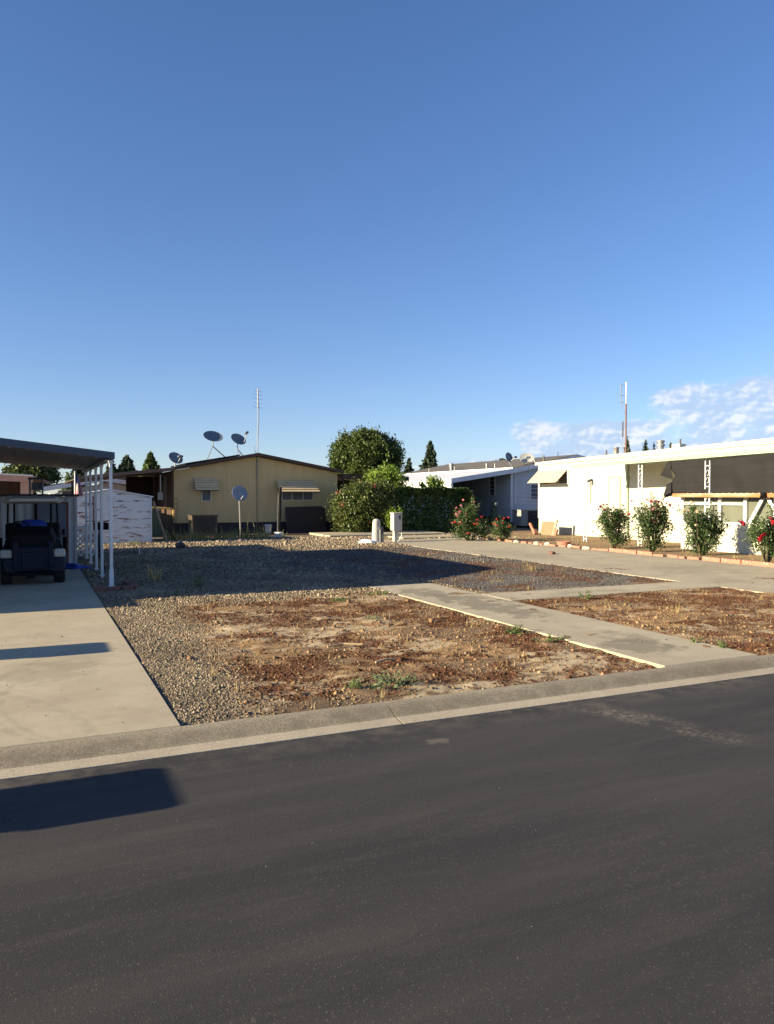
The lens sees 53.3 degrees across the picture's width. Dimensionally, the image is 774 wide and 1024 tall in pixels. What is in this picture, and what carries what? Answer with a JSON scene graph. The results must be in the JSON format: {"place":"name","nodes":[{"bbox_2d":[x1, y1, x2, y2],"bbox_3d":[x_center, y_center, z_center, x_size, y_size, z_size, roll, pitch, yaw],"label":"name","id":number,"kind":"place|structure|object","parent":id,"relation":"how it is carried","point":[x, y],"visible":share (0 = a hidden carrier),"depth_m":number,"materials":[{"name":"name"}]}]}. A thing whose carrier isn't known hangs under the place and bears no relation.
{"place":"outdoors","nodes":[
{"label":"outdoors","id":0,"kind":"place"},
{"bbox_2d":[0,569,180,747],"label":"driveway","id":1,"kind":"structure","parent":0,"point":[110,689],"depth_m":7.59,"materials":[{"name":"concrete"}]},
{"bbox_2d":[0,496,66,584],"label":"golf cart","id":2,"kind":"object","parent":1,"relation":"on","point":[28,551],"visible":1,"depth_m":15.04,"materials":[{"name":"black plastic"}]},
{"bbox_2d":[20,519,46,525],"bbox_3d":[-7.430,0.375,16.165,0.651,0.455,0.722,-1,1,-25],"label":"cover","id":3,"kind":"object","parent":2,"relation":"on","point":[30,522],"visible":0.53,"depth_m":15.92,"materials":[{"name":"blue fabric"}]},
{"bbox_2d":[28,477,43,493],"bbox_3d":[-9.963,0.160,21.936,0.424,2.279,0.230,-1,1,-25],"label":"ladder","id":4,"kind":"object","parent":1,"relation":"on","point":[36,485],"visible":0.41,"depth_m":21.92,"materials":[{"name":"grey metal"}]},
{"bbox_2d":[0,494,78,563],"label":"storage shed","id":5,"kind":"structure","parent":1,"relation":"on","point":[67,513],"depth_m":18.65,"materials":[{"name":"grey metal"}]},
{"bbox_2d":[37,504,66,562],"bbox_3d":[-8.119,0.557,18.610,0.720,1.500,0.052,-1,1,-25],"label":"door","id":6,"kind":"structure","parent":5,"relation":"in","point":[43,510],"depth_m":18.64,"materials":[{"name":"black plastic"}]},
{"bbox_2d":[65,563,91,569],"bbox_3d":[-7.523,1.284,18.468,0.848,0.170,0.670,-1,1,-25],"label":"tarp","id":7,"kind":"object","parent":1,"relation":"on","point":[73,566],"visible":0.65,"depth_m":18.31,"materials":[{"name":"blue plastic"}]},
{"bbox_2d":[77,532,646,725],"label":"gravel","id":8,"kind":"structure","parent":0,"point":[160,551],"depth_m":14.53,"materials":[{"name":"grey gravel"}]},
{"bbox_2d":[309,530,444,537],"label":"patio","id":9,"kind":"structure","parent":0,"point":[349,534],"depth_m":34.05,"materials":[{"name":"concrete"}]},
{"bbox_2d":[0,674,773,1023],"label":"road","id":10,"kind":"structure","parent":0,"point":[602,860],"depth_m":3.70,"materials":[{"name":"grey asphalt"}]},
{"bbox_2d":[0,0,773,493],"label":"sky","id":11,"kind":"structure","parent":0,"point":[460,226],"materials":[{"name":"blue"}]},
{"bbox_2d":[77,526,773,725],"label":"lot","id":12,"kind":"structure","parent":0,"point":[441,688],"depth_m":9.68,"materials":[{"name":"brown gravel"}]},
{"bbox_2d":[0,438,114,586],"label":"carport","id":13,"kind":"object","parent":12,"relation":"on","point":[29,453],"visible":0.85,"depth_m":16.38,"materials":[{"name":"white paint"}]},
{"bbox_2d":[74,471,83,495],"bbox_3d":[-10.571,-0.098,26.511,0.335,2.604,0.166,-1,1,-25],"label":"flag","id":14,"kind":"object","parent":13,"relation":"attached to","point":[78,488],"visible":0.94,"depth_m":26.47,"materials":[{"name":"fabric"}]},
{"bbox_2d":[77,526,94,555],"bbox_3d":[-8.628,0.848,21.702,0.990,0.910,0.065,-1,1,-25],"label":"lattice panel","id":15,"kind":"object","parent":13,"relation":"attached to","point":[83,535],"visible":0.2,"depth_m":21.73,"materials":[{"name":"white wood"}]},
{"bbox_2d":[86,520,108,558],"bbox_3d":[-7.757,0.768,20.677,0.665,1.113,1.648,-1,2,-42],"label":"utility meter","id":16,"kind":"object","parent":12,"relation":"on","point":[105,526],"visible":0.41,"depth_m":20.21,"materials":[{"name":"metal"}]},
{"bbox_2d":[76,489,152,543],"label":"garden shed","id":17,"kind":"structure","parent":12,"relation":"on","point":[132,516],"depth_m":28.44,"materials":[{"name":"white"}]},
{"bbox_2d":[95,580,138,592],"bbox_3d":[-4.955,1.401,14.536,0.593,0.100,1.261,0,1,5],"label":"brick edging","id":18,"kind":"object","parent":12,"relation":"on","point":[128,585],"visible":0.93,"depth_m":14.13,"materials":[{"name":"brick"}]},
{"bbox_2d":[142,565,165,581],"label":"weed","id":19,"kind":"object","parent":12,"relation":"on","point":[155,578],"visible":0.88,"depth_m":15.71,"materials":[{"name":"plant"}]},
{"bbox_2d":[152,501,167,540],"bbox_3d":[-8.578,0.364,29.169,0.550,1.540,0.140,-1,2,-41],"label":"plank","id":20,"kind":"object","parent":12,"relation":"on","point":[161,525],"visible":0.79,"depth_m":29.14,"materials":[{"name":"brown wood"}]},
{"bbox_2d":[154,510,176,540],"bbox_3d":[-8.462,0.533,29.473,0.831,1.197,0.140,-1,1,-32],"label":"board","id":21,"kind":"object","parent":12,"relation":"on","point":[166,527],"visible":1,"depth_m":29.48,"materials":[{"name":"wood"}]},
{"bbox_2d":[175,542,185,547],"bbox_3d":[-6.826,1.127,25.495,0.353,0.295,0.275,-1,1,-25],"label":"rock","id":22,"kind":"object","parent":12,"relation":"on","point":[180,545],"visible":0.81,"depth_m":25.41,"materials":[{"name":"grey stone"}]},
{"bbox_2d":[184,575,204,586],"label":"weed","id":23,"kind":"object","parent":12,"relation":"on","point":[197,583],"visible":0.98,"depth_m":14.74,"materials":[{"name":"green plant"}]},
{"bbox_2d":[188,514,218,535],"bbox_3d":[-8.040,0.599,33.685,1.280,0.955,1.100,-1,1,-25],"label":"air conditioner","id":24,"kind":"object","parent":12,"relation":"on","point":[207,523],"visible":0.81,"depth_m":33.28,"materials":[{"name":"grey metal"}]},
{"bbox_2d":[160,512,285,540],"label":"weeds","id":25,"kind":"object","parent":12,"relation":"on","point":[229,536],"visible":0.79,"depth_m":31.07,"materials":[{"name":"green plant"}]},
{"bbox_2d":[63,453,408,535],"bbox_3d":[-9.424,-1.025,43.343,15.890,3.775,18.735,-1,1,-25],"label":"tan home","id":26,"kind":"object","parent":12,"relation":"on","point":[201,487],"visible":0.7,"depth_m":36.15,"materials":[{"name":"yellow"}]},
{"bbox_2d":[169,452,182,466],"bbox_3d":[-9.620,-2.307,35.224,0.674,0.877,0.634,-1,1,-25],"label":"satellite dish","id":27,"kind":"object","parent":26,"relation":"attached to","point":[175,457],"visible":0.98,"depth_m":35.28,"materials":[{"name":"grey metal"}]},
{"bbox_2d":[201,491,211,501],"bbox_3d":[-8.247,-0.786,35.233,0.460,0.620,0.060,-1,1,-25],"label":"window","id":28,"kind":"structure","parent":26,"relation":"in","point":[206,496],"depth_m":35.23,"materials":[{"name":"white glass"}]},
{"bbox_2d":[203,431,224,458],"bbox_3d":[-8.200,-3.111,36.722,1.022,1.564,1.060,0,1,0],"label":"satellite dish","id":29,"kind":"object","parent":26,"relation":"on","point":[214,436],"visible":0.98,"depth_m":36.87,"materials":[{"name":"grey metal"}]},
{"bbox_2d":[231,431,248,454],"bbox_3d":[-7.126,-3.252,37.209,0.798,1.288,0.885,-1,1,-25],"label":"satellite dish","id":30,"kind":"object","parent":26,"relation":"attached to","point":[238,439],"visible":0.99,"depth_m":37.33,"materials":[{"name":"grey metal"}]},
{"bbox_2d":[254,389,261,477],"bbox_3d":[-6.046,-3.686,36.152,0.406,4.180,0.070,-1,1,-25],"label":"antenna mast","id":31,"kind":"object","parent":26,"relation":"attached to","point":[258,403],"visible":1,"depth_m":36.13,"materials":[{"name":"metal"}]},
{"bbox_2d":[282,493,313,500],"bbox_3d":[-4.298,-0.788,37.046,1.610,0.490,0.060,-1,1,-25],"label":"window","id":32,"kind":"structure","parent":26,"relation":"in","point":[285,496],"depth_m":37.05,"materials":[{"name":"grey glass"}]},
{"bbox_2d":[232,486,246,530],"bbox_3d":[-6.237,-0.022,32.741,0.524,2.198,0.524,0,1,10],"label":"satellite dish","id":33,"kind":"object","parent":12,"relation":"on","point":[239,493],"visible":1,"depth_m":32.78,"materials":[{"name":"metal"}]},
{"bbox_2d":[172,533,309,537],"bbox_3d":[-5.254,1.028,34.121,8.900,0.080,0.150,-1,1,-25],"label":"edging","id":34,"kind":"object","parent":12,"relation":"on","point":[265,534],"visible":0.14,"depth_m":34.38,"materials":[{"name":"concrete"}]},
{"bbox_2d":[265,524,271,532],"bbox_3d":[-5.518,0.786,35.888,0.369,0.410,0.360,-1,1,-25],"label":"plastic bucket","id":35,"kind":"object","parent":12,"relation":"on","point":[267,528],"visible":0.96,"depth_m":35.77,"materials":[{"name":"plastic"}]},
{"bbox_2d":[274,487,282,537],"bbox_3d":[-4.536,0.017,32.366,0.400,2.132,0.394,-1,1,-25],"label":"signpost","id":36,"kind":"object","parent":12,"relation":"on","point":[277,533],"visible":0.81,"depth_m":32.32,"materials":[{"name":"black metal"}]},
{"bbox_2d":[285,506,326,532],"bbox_3d":[-3.854,0.363,36.737,2.006,1.287,0.248,-1,1,-25],"label":"plywood","id":37,"kind":"object","parent":12,"relation":"on","point":[307,519],"visible":1,"depth_m":36.71,"materials":[{"name":"black wood"}]},
{"bbox_2d":[330,594,354,601],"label":"weed","id":38,"kind":"object","parent":12,"relation":"on","point":[335,599],"visible":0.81,"depth_m":12.66,"materials":[{"name":"green plant"}]},
{"bbox_2d":[327,643,361,647],"bbox_3d":[-0.491,1.525,8.869,0.411,0.034,0.081,0,1,-16],"label":"stick","id":39,"kind":"object","parent":12,"relation":"on","point":[344,644],"visible":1,"depth_m":8.89,"materials":[{"name":"brown wood"}]},
{"bbox_2d":[342,674,377,689],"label":"weed","id":40,"kind":"object","parent":12,"relation":"on","point":[353,682],"visible":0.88,"depth_m":6.93,"materials":[{"name":"green plant"}]},
{"bbox_2d":[321,472,401,532],"bbox_3d":[-1.170,-0.424,36.204,3.907,2.918,3.570,-1,1,-25],"label":"photinia bush","id":41,"kind":"object","parent":12,"relation":"on","point":[358,505],"visible":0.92,"depth_m":35.39,"materials":[{"name":"green plant"}]},
{"bbox_2d":[358,539,379,542],"bbox_3d":[-0.659,1.075,28.521,0.945,0.157,0.580,-1,1,-25],"label":"plastic bag","id":42,"kind":"object","parent":12,"relation":"on","point":[366,541],"visible":0.78,"depth_m":28.37,"materials":[{"name":"white plastic"}]},
{"bbox_2d":[366,587,387,595],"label":"weed","id":43,"kind":"object","parent":12,"relation":"on","point":[384,592],"visible":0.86,"depth_m":13.41,"materials":[{"name":"green plant"}]},
{"bbox_2d":[372,519,383,542],"bbox_3d":[-0.340,0.706,28.706,0.445,0.905,0.335,-1,1,-25],"label":"utility pedestal","id":44,"kind":"object","parent":12,"relation":"on","point":[377,532],"visible":0.91,"depth_m":28.61,"materials":[{"name":"plastic"}]},
{"bbox_2d":[362,461,412,497],"bbox_3d":[-0.176,-0.800,38.379,2.833,3.536,2.425,-1,1,-25],"label":"shrub","id":45,"kind":"object","parent":12,"relation":"on","point":[396,479],"visible":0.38,"depth_m":37.97,"materials":[{"name":"green plant"}]},
{"bbox_2d":[380,506,403,531],"bbox_3d":[0.282,0.351,35.216,1.042,1.356,1.005,-1,1,-25],"label":"sapling","id":46,"kind":"object","parent":12,"relation":"on","point":[388,514],"visible":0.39,"depth_m":35.07,"materials":[{"name":"green plant"}]},
{"bbox_2d":[369,670,421,689],"bbox_3d":[0.070,1.527,7.030,0.493,0.171,0.484,0,1,4],"label":"weed","id":47,"kind":"object","parent":12,"relation":"on","point":[380,679],"visible":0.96,"depth_m":7.07,"materials":[{"name":"green plant"}]},
{"bbox_2d":[376,485,476,531],"bbox_3d":[1.667,-0.146,37.838,5.538,2.325,1.778,-1,1,-25],"label":"hedge","id":48,"kind":"object","parent":12,"relation":"on","point":[430,498],"visible":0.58,"depth_m":37.32,"materials":[{"name":"green plant"}]},
{"bbox_2d":[418,475,446,487],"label":"shrub","id":49,"kind":"object","parent":12,"relation":"on","point":[433,481],"visible":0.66,"depth_m":38.67,"materials":[{"name":"green plant"}]},
{"bbox_2d":[126,531,773,709],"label":"dry grass","id":50,"kind":"structure","parent":12,"relation":"on","point":[432,615],"depth_m":12.30,"materials":[{"name":"plant"}]},
{"bbox_2d":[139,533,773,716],"bbox_3d":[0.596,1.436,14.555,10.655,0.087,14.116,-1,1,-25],"label":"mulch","id":51,"kind":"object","parent":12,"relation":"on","point":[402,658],"visible":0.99,"depth_m":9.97,"materials":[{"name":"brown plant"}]},
{"bbox_2d":[375,658,396,662],"bbox_3d":[-0.011,1.542,8.039,0.266,0.034,0.032,-1,1,-33],"label":"stick","id":52,"kind":"object","parent":51,"relation":"on","point":[381,660],"visible":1,"depth_m":8.03,"materials":[{"name":"grey wood"}]},
{"bbox_2d":[449,497,493,540],"bbox_3d":[3.272,0.238,30.020,2.150,1.820,1.266,-1,1,-25],"label":"rose bush","id":53,"kind":"object","parent":12,"relation":"on","point":[465,526],"visible":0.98,"depth_m":29.86,"materials":[{"name":"green plant"}]},
{"bbox_2d":[491,501,497,527],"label":"meter pedestal","id":54,"kind":"object","parent":12,"relation":"on","point":[494,512],"visible":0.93,"depth_m":42.22,"materials":[{"name":"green metal"}]},
{"bbox_2d":[489,515,515,540],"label":"rose bush","id":55,"kind":"object","parent":12,"relation":"on","point":[500,531],"visible":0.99,"depth_m":29.47,"materials":[{"name":"green plant"}]},
{"bbox_2d":[505,624,528,634],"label":"weed","id":56,"kind":"object","parent":12,"relation":"on","point":[516,629],"visible":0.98,"depth_m":9.71,"materials":[{"name":"green plant"}]},
{"bbox_2d":[521,561,535,570],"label":"weed","id":57,"kind":"object","parent":12,"relation":"on","point":[531,569],"visible":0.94,"depth_m":17.91,"materials":[{"name":"plant"}]},
{"bbox_2d":[540,521,554,534],"bbox_3d":[7.186,0.740,34.462,0.184,0.616,0.950,-1,1,-25],"label":"plywood","id":58,"kind":"object","parent":12,"relation":"on","point":[547,528],"visible":0.86,"depth_m":34.48,"materials":[{"name":"beige wood"}]},
{"bbox_2d":[531,632,565,641],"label":"weed","id":59,"kind":"object","parent":12,"relation":"on","point":[549,637],"visible":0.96,"depth_m":9.20,"materials":[{"name":"green plant"}]},
{"bbox_2d":[369,583,757,667],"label":"walkway","id":60,"kind":"structure","parent":12,"relation":"on","point":[619,640],"depth_m":10.02,"materials":[{"name":"concrete"}]},
{"bbox_2d":[557,541,570,544],"bbox_3d":[6.316,1.123,27.555,0.500,0.160,0.500,-1,1,-25],"label":"brick","id":61,"kind":"object","parent":12,"relation":"on","point":[564,542],"visible":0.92,"depth_m":27.37,"materials":[{"name":"orange brick"}]},
{"bbox_2d":[578,590,593,599],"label":"weed","id":62,"kind":"object","parent":12,"relation":"on","point":[587,596],"visible":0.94,"depth_m":12.99,"materials":[{"name":"green plant"}]},
{"bbox_2d":[483,581,719,600],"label":"footpath","id":63,"kind":"structure","parent":12,"relation":"on","point":[565,593],"depth_m":14.05,"materials":[{"name":"concrete"}]},
{"bbox_2d":[592,503,636,547],"bbox_3d":[7.375,0.472,25.410,1.743,1.532,1.174,-1,1,-25],"label":"rose bush","id":64,"kind":"object","parent":12,"relation":"on","point":[617,517],"visible":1,"depth_m":25.35,"materials":[{"name":"green plant"}]},
{"bbox_2d":[609,548,622,552],"bbox_3d":[7.105,1.195,23.894,0.070,0.127,0.600,-1,1,-26],"label":"edging brick","id":65,"kind":"object","parent":12,"relation":"on","point":[615,550],"visible":0.96,"depth_m":23.88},
{"bbox_2d":[623,549,636,553],"bbox_3d":[7.347,1.207,23.312,0.070,0.127,0.600,0,1,-23],"label":"edging brick","id":66,"kind":"object","parent":12,"relation":"on","point":[630,551],"visible":0.96,"depth_m":23.25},
{"bbox_2d":[637,551,653,555],"bbox_3d":[7.614,1.218,22.741,0.072,0.127,0.600,-1,1,-25],"label":"edging brick","id":67,"kind":"object","parent":12,"relation":"on","point":[645,553],"visible":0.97,"depth_m":22.69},
{"bbox_2d":[628,493,676,551],"bbox_3d":[8.022,0.335,23.893,2.139,1.863,1.090,-1,1,-25],"label":"rose bush","id":68,"kind":"object","parent":12,"relation":"on","point":[652,520],"visible":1,"depth_m":23.86,"materials":[{"name":"green plant"}]},
{"bbox_2d":[675,501,730,555],"bbox_3d":[9.182,0.482,22.643,2.075,1.629,1.118,0,1,-16],"label":"rose bush","id":69,"kind":"object","parent":12,"relation":"on","point":[708,532],"visible":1,"depth_m":22.55,"materials":[{"name":"green plant"}]},
{"bbox_2d":[702,556,720,561],"bbox_3d":[8.658,1.263,20.557,0.070,0.127,0.600,0,1,-23],"label":"edging brick","id":70,"kind":"object","parent":12,"relation":"on","point":[713,559],"visible":0.98,"depth_m":20.53,"materials":[{"name":"brick"}]},
{"bbox_2d":[715,638,726,647],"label":"weed","id":71,"kind":"object","parent":12,"relation":"on","point":[721,644],"visible":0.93,"depth_m":8.75,"materials":[{"name":"green plant"}]},
{"bbox_2d":[721,558,741,563],"bbox_3d":[8.920,1.275,19.985,0.070,0.127,0.600,-1,1,-26],"label":"edging brick","id":72,"kind":"object","parent":12,"relation":"on","point":[727,560],"visible":0.96,"depth_m":19.94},
{"bbox_2d":[741,560,762,565],"bbox_3d":[9.204,1.287,19.422,0.070,0.127,0.600,-1,1,-27],"label":"edging brick","id":73,"kind":"object","parent":12,"relation":"on","point":[751,562],"visible":0.97,"depth_m":19.41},
{"bbox_2d":[739,500,773,561],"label":"rose bush","id":74,"kind":"object","parent":12,"relation":"on","point":[764,537],"visible":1,"depth_m":20.06,"materials":[{"name":"green plant"}]},
{"bbox_2d":[762,562,773,566],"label":"edging brick","id":75,"kind":"object","parent":12,"relation":"on","point":[767,564],"visible":0.98,"depth_m":18.95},
{"bbox_2d":[387,534,478,538],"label":"pavement","id":76,"kind":"structure","parent":0,"point":[424,536],"depth_m":32.10,"materials":[{"name":"concrete"}]},
{"bbox_2d":[238,546,676,592],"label":"gravel","id":77,"kind":"structure","parent":0,"point":[483,559],"depth_m":18.56,"materials":[{"name":"grey gravel"}]},
{"bbox_2d":[384,538,773,592],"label":"driveway","id":78,"kind":"structure","parent":0,"point":[722,574],"depth_m":20.06,"materials":[{"name":"concrete"}]},
{"bbox_2d":[391,512,401,540],"bbox_3d":[0.365,0.587,29.520,0.400,1.130,0.379,-1,1,-25],"label":"meter pedestal","id":79,"kind":"object","parent":78,"relation":"on","point":[396,522],"visible":0.91,"depth_m":29.43,"materials":[{"name":"metal"}]},
{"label":"terrain","id":80,"kind":"structure","parent":0,"visible":0},
{"bbox_2d":[0,473,50,493],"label":"salmon home","id":81,"kind":"object","parent":80,"relation":"on","point":[14,483],"visible":0.29,"depth_m":30.90,"materials":[{"name":"paint"}]},
{"bbox_2d":[1,464,64,492],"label":"tree","id":82,"kind":"object","parent":80,"relation":"on","point":[51,474],"visible":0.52,"depth_m":53.74,"materials":[{"name":"green plant"}]},
{"bbox_2d":[61,472,73,490],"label":"conifer tree","id":83,"kind":"object","parent":80,"relation":"on","point":[67,476],"visible":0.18,"depth_m":66.46,"materials":[{"name":"green plant"}]},
{"bbox_2d":[58,469,88,491],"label":"conifer tree","id":84,"kind":"object","parent":80,"relation":"on","point":[79,473],"visible":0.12,"depth_m":73.93,"materials":[{"name":"green plant"}]},
{"bbox_2d":[43,478,125,493],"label":"white house","id":85,"kind":"structure","parent":80,"relation":"on","point":[119,484],"depth_m":46.67,"materials":[{"name":"grey"}]},
{"bbox_2d":[104,460,117,473],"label":"conifer tree","id":86,"kind":"object","parent":80,"relation":"on","point":[114,470],"visible":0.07,"depth_m":80.13,"materials":[{"name":"green plant"}]},
{"bbox_2d":[116,454,137,478],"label":"conifer tree","id":87,"kind":"object","parent":80,"relation":"on","point":[126,465],"visible":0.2,"depth_m":80.49,"materials":[{"name":"green plant"}]},
{"bbox_2d":[138,451,161,476],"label":"conifer tree","id":88,"kind":"object","parent":80,"relation":"on","point":[150,462],"visible":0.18,"depth_m":67.14,"materials":[{"name":"green plant"}]},
{"bbox_2d":[325,422,406,474],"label":"tree","id":89,"kind":"object","parent":80,"relation":"on","point":[361,451],"visible":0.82,"depth_m":65.42,"materials":[{"name":"green plant"}]},
{"bbox_2d":[404,457,414,472],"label":"conifer tree","id":90,"kind":"object","parent":80,"relation":"on","point":[408,466],"visible":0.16,"depth_m":93.34,"materials":[{"name":"green plant"}]},
{"bbox_2d":[418,440,437,469],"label":"conifer tree","id":91,"kind":"object","parent":80,"relation":"on","point":[429,460],"visible":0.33,"depth_m":89.82,"materials":[{"name":"green plant"}]},
{"bbox_2d":[392,454,584,526],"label":"gray home","id":92,"kind":"object","parent":80,"relation":"on","point":[506,486],"visible":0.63,"depth_m":44.24,"materials":[{"name":"white metal"}]},
{"bbox_2d":[489,476,494,495],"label":"window","id":93,"kind":"structure","parent":92,"relation":"in","point":[491,479],"depth_m":44.79,"materials":[{"name":"black glass"}]},
{"bbox_2d":[505,452,516,466],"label":"satellite dish","id":94,"kind":"object","parent":92,"relation":"on","point":[509,457],"visible":0.99,"depth_m":43.34,"materials":[{"name":"grey metal"}]},
{"bbox_2d":[520,453,533,464],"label":"satellite dish","id":95,"kind":"object","parent":92,"relation":"on","point":[527,458],"visible":1,"depth_m":43.84,"materials":[{"name":"metal"}]},
{"bbox_2d":[530,484,537,499],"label":"window","id":96,"kind":"structure","parent":92,"relation":"in","point":[533,496],"depth_m":43.70,"materials":[{"name":"grey glass"}]},
{"bbox_2d":[513,509,538,527],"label":"air conditioner","id":97,"kind":"object","parent":80,"relation":"on","point":[522,518],"visible":0.93,"depth_m":42.62,"materials":[{"name":"grey metal"}]},
{"bbox_2d":[623,436,630,452],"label":"conifer tree","id":98,"kind":"object","parent":80,"relation":"on","point":[628,448],"visible":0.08,"depth_m":128.07,"materials":[{"name":"green plant"}]},
{"bbox_2d":[641,439,648,450],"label":"conifer tree","id":99,"kind":"object","parent":80,"relation":"on","point":[645,448],"visible":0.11,"depth_m":129.63,"materials":[{"name":"green plant"}]},
{"bbox_2d":[527,437,773,554],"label":"white home","id":100,"kind":"object","parent":80,"relation":"on","point":[573,493],"visible":0.67,"depth_m":30.04,"materials":[{"name":"beige"}]},
{"bbox_2d":[540,469,568,484],"bbox_3d":[7.665,-1.596,35.455,0.060,0.670,2.105,-1,1,-25],"label":"window","id":101,"kind":"structure","parent":100,"relation":"in","point":[564,479],"depth_m":34.82,"materials":[{"name":"white paint"}]},
{"bbox_2d":[609,478,618,519],"bbox_3d":[9.367,-0.530,31.814,0.018,1.750,0.638,-1,1,-25],"label":"door","id":102,"kind":"structure","parent":100,"relation":"in","point":[613,482],"depth_m":31.79,"materials":[{"name":"beige"}]},
{"bbox_2d":[620,382,627,452],"bbox_3d":[9.993,-3.865,32.319,0.325,3.136,0.329,-1,2,-44],"label":"antenna mast","id":103,"kind":"object","parent":100,"relation":"on","point":[621,402],"visible":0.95,"depth_m":32.29,"materials":[{"name":"metal"}]},
{"bbox_2d":[660,453,773,497],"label":"shade cloth","id":104,"kind":"object","parent":100,"relation":"hanging from","point":[745,474],"visible":0.99,"depth_m":23.53,"materials":[{"name":"black fabric"}]},
{"bbox_2d":[679,497,773,525],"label":"window frame","id":105,"kind":"structure","parent":100,"relation":"in","point":[735,509],"depth_m":23.69,"materials":[{"name":"white paint"}]},
{"label":"ground","id":106,"kind":"structure","parent":0,"visible":0},
{"bbox_2d":[0,654,773,769],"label":"curb","id":107,"kind":"structure","parent":106,"relation":"on","point":[55,751],"depth_m":6.18,"materials":[{"name":"concrete"}]},
{"bbox_2d":[0,667,773,779],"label":"gutter","id":108,"kind":"object","parent":106,"relation":"on","point":[50,768],"visible":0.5,"depth_m":5.99,"materials":[{"name":"concrete"}]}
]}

